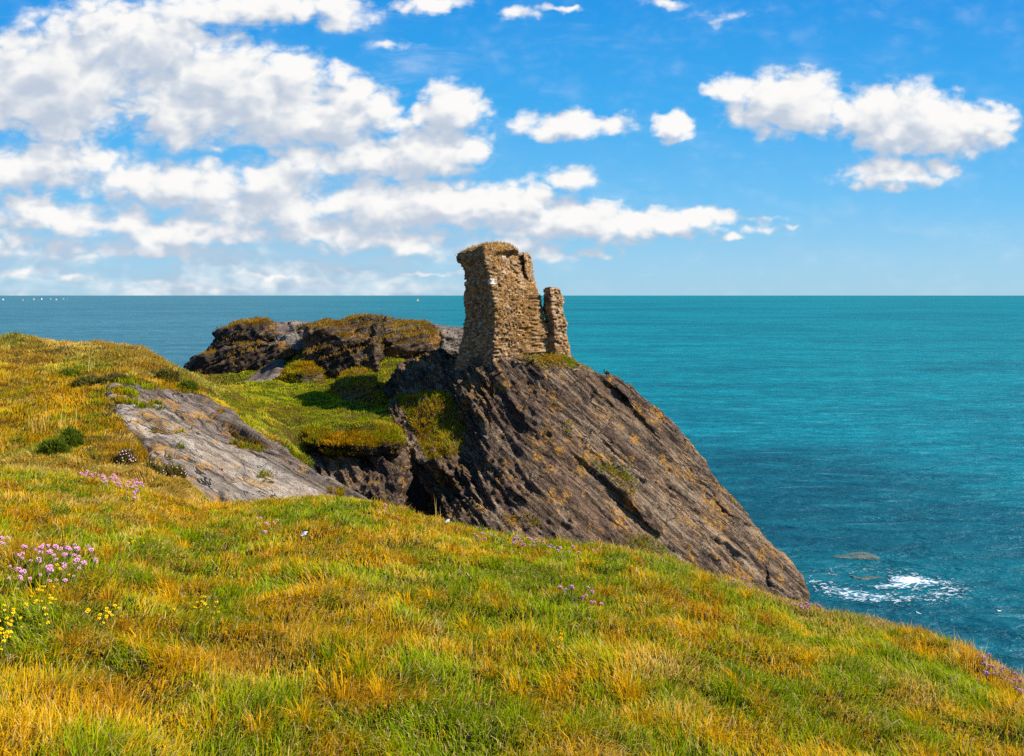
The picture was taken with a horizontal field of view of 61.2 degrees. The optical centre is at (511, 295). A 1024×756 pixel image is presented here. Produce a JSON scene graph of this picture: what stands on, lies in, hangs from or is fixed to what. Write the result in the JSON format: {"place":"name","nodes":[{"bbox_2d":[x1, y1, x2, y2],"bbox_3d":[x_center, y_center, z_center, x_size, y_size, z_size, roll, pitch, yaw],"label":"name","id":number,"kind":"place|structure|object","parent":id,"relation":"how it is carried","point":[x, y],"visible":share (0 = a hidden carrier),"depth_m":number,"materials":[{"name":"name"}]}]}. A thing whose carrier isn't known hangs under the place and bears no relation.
{"place":"outdoors","nodes":[
{"label":"outdoors","id":0,"kind":"place"},
{"bbox_2d":[0,296,1023,678],"bbox_3d":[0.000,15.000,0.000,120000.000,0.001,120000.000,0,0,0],"label":"sea","id":1,"kind":"structure","parent":0,"point":[818,432],"depth_m":123.54,"materials":[{"name":"liquid"}]},
{"bbox_2d":[834,551,879,559],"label":"awash rock","id":2,"kind":"object","parent":1,"relation":"in","point":[860,555],"visible":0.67,"depth_m":49.66,"materials":[{"name":"grey stone"}]},
{"bbox_2d":[850,575,880,579],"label":"awash rock","id":3,"kind":"object","parent":1,"relation":"in","point":[865,577],"visible":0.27,"depth_m":45.97,"materials":[{"name":"grey stone"}]},
{"bbox_2d":[806,566,974,605],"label":"sea foam","id":4,"kind":"object","parent":1,"relation":"on","point":[908,581],"visible":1,"depth_m":44.26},
{"bbox_2d":[0,335,1023,755],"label":"grassy ground","id":5,"kind":"structure","parent":0,"point":[418,497],"depth_m":6.15,"materials":[{"name":"green plant"}]},
{"bbox_2d":[14,567,26,589],"bbox_3d":[-3.575,2.086,6.316,0.049,0.219,0.045,-14,-9,-37],"label":"thrift flower","id":6,"kind":"object","parent":5,"relation":"on","point":[17,568],"visible":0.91,"depth_m":6.32,"materials":[{"name":"pink plant"}]},
{"bbox_2d":[19,569,28,592],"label":"thrift flower","id":7,"kind":"object","parent":5,"relation":"on","point":[23,572],"visible":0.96,"depth_m":6.17,"materials":[{"name":"pink plant"}]},
{"bbox_2d":[36,557,41,587],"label":"thrift flower","id":8,"kind":"object","parent":5,"relation":"on","point":[40,558],"visible":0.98,"depth_m":6.42,"materials":[{"name":"pink plant"}]},
{"bbox_2d":[38,545,44,564],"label":"thrift flower","id":9,"kind":"object","parent":5,"relation":"on","point":[41,547],"visible":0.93,"depth_m":7.04,"materials":[{"name":"pink plant"}]},
{"bbox_2d":[44,568,53,589],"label":"thrift flower","id":10,"kind":"object","parent":5,"relation":"on","point":[49,569],"visible":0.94,"depth_m":6.36,"materials":[{"name":"pink plant"}]},
{"bbox_2d":[47,549,52,563],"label":"thrift flower","id":11,"kind":"object","parent":5,"relation":"on","point":[48,552],"visible":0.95,"depth_m":6.76,"materials":[{"name":"pink plant"}]},
{"bbox_2d":[36,436,74,455],"bbox_3d":[-12.909,4.226,24.405,1.068,0.572,0.904,0,0,0],"label":"green shrub","id":12,"kind":"object","parent":5,"relation":"on","point":[60,445],"visible":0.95,"depth_m":24.24,"materials":[{"name":"green plant"}]},
{"bbox_2d":[64,546,70,567],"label":"thrift flower","id":13,"kind":"object","parent":5,"relation":"on","point":[67,547],"visible":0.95,"depth_m":7.22,"materials":[{"name":"pink plant"}]},
{"bbox_2d":[58,368,81,377],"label":"heather clump","id":14,"kind":"object","parent":5,"relation":"on","point":[71,372],"visible":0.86,"depth_m":33.37,"materials":[{"name":"green plant"}]},
{"bbox_2d":[58,425,85,447],"bbox_3d":[-12.826,4.090,25.214,0.930,0.731,0.927,0,0,0],"label":"green shrub","id":15,"kind":"object","parent":5,"relation":"on","point":[73,436],"visible":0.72,"depth_m":25.06,"materials":[{"name":"green plant"}]},
{"bbox_2d":[74,546,79,566],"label":"thrift flower","id":16,"kind":"object","parent":5,"relation":"on","point":[76,548],"visible":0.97,"depth_m":7.30,"materials":[{"name":"pink plant"}]},
{"bbox_2d":[73,557,85,577],"bbox_3d":[-3.357,2.143,6.737,0.052,0.231,0.047,-9,17,1],"label":"thrift flower","id":17,"kind":"object","parent":5,"relation":"on","point":[77,560],"visible":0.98,"depth_m":6.71,"materials":[{"name":"pink plant"}]},
{"bbox_2d":[70,372,104,387],"bbox_3d":[-15.515,3.124,32.004,1.561,0.632,1.124,0,0,-25],"label":"heather clump","id":18,"kind":"object","parent":5,"relation":"on","point":[91,380],"visible":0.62,"depth_m":31.78,"materials":[{"name":"green plant"}]},
{"bbox_2d":[97,370,133,384],"bbox_3d":[-14.542,3.014,31.812,1.396,0.594,1.118,0,0,0],"label":"heather clump","id":19,"kind":"object","parent":5,"relation":"on","point":[111,377],"visible":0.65,"depth_m":31.63,"materials":[{"name":"green plant"}]},
{"bbox_2d":[115,446,137,464],"bbox_3d":[-11.119,4.618,25.017,0.742,0.564,0.724,0,0,0],"label":"thrift cushion","id":20,"kind":"object","parent":5,"relation":"on","point":[128,455],"visible":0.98,"depth_m":24.89,"materials":[{"name":"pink plant"}]},
{"bbox_2d":[133,378,152,383],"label":"heather clump","id":21,"kind":"object","parent":5,"relation":"on","point":[146,380],"visible":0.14,"depth_m":31.88,"materials":[{"name":"green plant"}]},
{"bbox_2d":[137,460,164,473],"bbox_3d":[-9.891,4.676,23.593,0.827,0.449,0.675,0,0,0],"label":"thrift cushion","id":22,"kind":"object","parent":5,"relation":"on","point":[156,467],"visible":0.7,"depth_m":23.55,"materials":[{"name":"green plant"}]},
{"bbox_2d":[152,366,182,381],"bbox_3d":[-13.788,3.130,34.530,1.296,0.658,1.003,0,0,-23],"label":"heather clump","id":23,"kind":"object","parent":5,"relation":"on","point":[163,373],"visible":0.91,"depth_m":34.32,"materials":[{"name":"green plant"}]},
{"bbox_2d":[160,462,188,478],"bbox_3d":[-9.781,5.005,24.789,1.083,0.529,0.904,0,0,0],"label":"thrift cushion","id":24,"kind":"object","parent":5,"relation":"on","point":[170,469],"visible":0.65,"depth_m":24.68,"materials":[{"name":"green plant"}]},
{"bbox_2d":[176,379,200,390],"bbox_3d":[-12.886,3.538,34.471,1.160,0.545,0.980,0,0,25],"label":"heather clump","id":25,"kind":"object","parent":5,"relation":"on","point":[190,384],"visible":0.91,"depth_m":34.33,"materials":[{"name":"green plant"}]},
{"bbox_2d":[0,330,407,504],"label":"hillside grass","id":26,"kind":"structure","parent":5,"relation":"on","point":[161,361],"depth_m":33.66,"materials":[{"name":"green plant"}]},
{"bbox_2d":[105,382,368,503],"bbox_3d":[-9.291,6.262,28.431,11.754,6.298,6.076,0,0,44],"label":"rock slab","id":27,"kind":"object","parent":5,"relation":"on","point":[216,465],"visible":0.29,"depth_m":27.83,"materials":[{"name":"grey stone"}]},
{"bbox_2d":[183,318,295,374],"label":"rock outcrop","id":28,"kind":"object","parent":5,"relation":"on","point":[269,348],"visible":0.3,"depth_m":50.73,"materials":[{"name":"brown stone"}]},
{"bbox_2d":[243,359,286,382],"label":"rock slab","id":29,"kind":"structure","parent":5,"relation":"on","point":[273,369],"depth_m":48.70,"materials":[{"name":"stone"}]},
{"bbox_2d":[274,321,307,353],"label":"rock slab","id":30,"kind":"object","parent":5,"relation":"on","point":[288,333],"visible":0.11,"depth_m":52.09,"materials":[{"name":"grey stone"}]},
{"bbox_2d":[281,364,326,383],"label":"turf hummock","id":31,"kind":"object","parent":5,"relation":"on","point":[312,376],"visible":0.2,"depth_m":45.61,"materials":[{"name":"green plant"}]},
{"bbox_2d":[334,369,386,405],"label":"turf hummock","id":32,"kind":"object","parent":5,"relation":"on","point":[351,391],"visible":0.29,"depth_m":42.15,"materials":[{"name":"green plant"}]},
{"bbox_2d":[296,314,440,377],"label":"rock outcrop","id":33,"kind":"object","parent":5,"relation":"on","point":[315,335],"visible":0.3,"depth_m":48.50,"materials":[{"name":"brown stone"}]},
{"bbox_2d":[433,324,463,353],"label":"rock slab","id":34,"kind":"object","parent":5,"relation":"on","point":[451,337],"visible":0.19,"depth_m":50.20,"materials":[{"name":"grey stone"}]},
{"bbox_2d":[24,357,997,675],"bbox_3d":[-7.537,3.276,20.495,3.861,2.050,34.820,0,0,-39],"label":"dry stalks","id":35,"kind":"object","parent":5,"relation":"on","point":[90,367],"visible":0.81,"depth_m":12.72,"materials":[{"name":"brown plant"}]},
{"bbox_2d":[309,348,809,603],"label":"rock crag","id":36,"kind":"structure","parent":5,"relation":"on","point":[528,451],"depth_m":37.92,"materials":[{"name":"stone"}]},
{"bbox_2d":[305,430,401,458],"bbox_3d":[-6.685,6.126,36.544,4.397,1.219,3.059,0,0,0],"label":"turf ledge","id":37,"kind":"object","parent":36,"relation":"on","point":[385,449],"visible":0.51,"depth_m":35.29,"materials":[{"name":"green plant"}]},
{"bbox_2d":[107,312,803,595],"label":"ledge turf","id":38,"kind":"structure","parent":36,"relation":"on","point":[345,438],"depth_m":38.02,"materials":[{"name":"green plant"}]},
{"bbox_2d":[454,241,549,371],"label":"ruined tower","id":39,"kind":"structure","parent":36,"relation":"on","point":[504,315],"depth_m":40.18,"materials":[{"name":"brown stone"}]},
{"bbox_2d":[543,287,571,357],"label":"ruined wall stub","id":40,"kind":"object","parent":36,"relation":"on","point":[555,318],"visible":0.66,"depth_m":41.20,"materials":[{"name":"brown stone"}]},
{"bbox_2d":[0,0,1023,295],"label":"sky","id":41,"kind":"structure","parent":0,"point":[148,147],"materials":[{"name":"blue"}]}
]}

